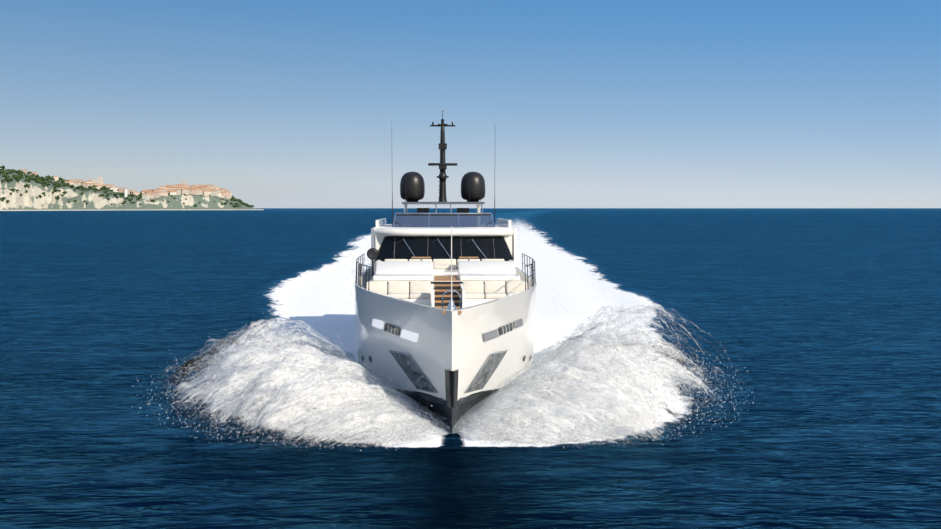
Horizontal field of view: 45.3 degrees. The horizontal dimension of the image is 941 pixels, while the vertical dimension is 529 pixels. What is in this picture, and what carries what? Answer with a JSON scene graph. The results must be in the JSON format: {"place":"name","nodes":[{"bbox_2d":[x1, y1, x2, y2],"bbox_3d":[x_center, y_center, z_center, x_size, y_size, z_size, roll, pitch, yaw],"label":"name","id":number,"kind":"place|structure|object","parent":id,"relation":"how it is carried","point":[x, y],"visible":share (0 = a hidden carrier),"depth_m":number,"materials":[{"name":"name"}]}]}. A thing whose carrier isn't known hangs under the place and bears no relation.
{"place":"outdoors","nodes":[
{"label":"outdoors","id":0,"kind":"place"},
{"bbox_2d":[0,170,263,210],"bbox_3d":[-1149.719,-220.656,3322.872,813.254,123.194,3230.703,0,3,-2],"label":"coast terrain","id":1,"kind":"structure","parent":0,"point":[28,201],"depth_m":3400.38,"materials":[{"name":"stone"}]},
{"bbox_2d":[19,169,231,200],"bbox_3d":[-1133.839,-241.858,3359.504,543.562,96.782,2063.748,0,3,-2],"label":"town","id":2,"kind":"object","parent":1,"relation":"on","point":[185,189],"visible":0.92,"depth_m":3889.01,"materials":[{"name":"beige tile"}]},
{"bbox_2d":[0,165,253,207],"bbox_3d":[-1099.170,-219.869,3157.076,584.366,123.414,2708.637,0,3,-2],"label":"trees","id":3,"kind":"object","parent":1,"relation":"on","point":[37,178],"visible":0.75,"depth_m":3344.87,"materials":[{"name":"green plant"}]},
{"bbox_2d":[0,208,940,528],"bbox_3d":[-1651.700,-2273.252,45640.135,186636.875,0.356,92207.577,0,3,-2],"label":"sea","id":4,"kind":"structure","parent":0,"point":[822,326],"depth_m":47.59,"materials":[{"name":"liquid"}]},
{"bbox_2d":[132,303,754,450],"bbox_3d":[-0.591,3.141,43.513,23.754,3.490,22.772,0,3,-2],"label":"bow spray","id":5,"kind":"object","parent":4,"relation":"on","point":[577,380],"visible":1,"depth_m":36.74,"materials":[{"name":"liquid"}]},
{"bbox_2d":[354,110,536,431],"bbox_3d":[-1.189,-0.979,51.515,8.000,13.240,34.142,0,3,-2],"label":"yacht","id":6,"kind":"object","parent":4,"relation":"on","point":[445,308],"visible":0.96,"depth_m":43.94,"materials":[{"name":"white metal"}]},
{"bbox_2d":[0,0,940,207],"label":"sky","id":7,"kind":"structure","parent":0,"point":[267,103],"materials":[{"name":"blue"}]}
]}

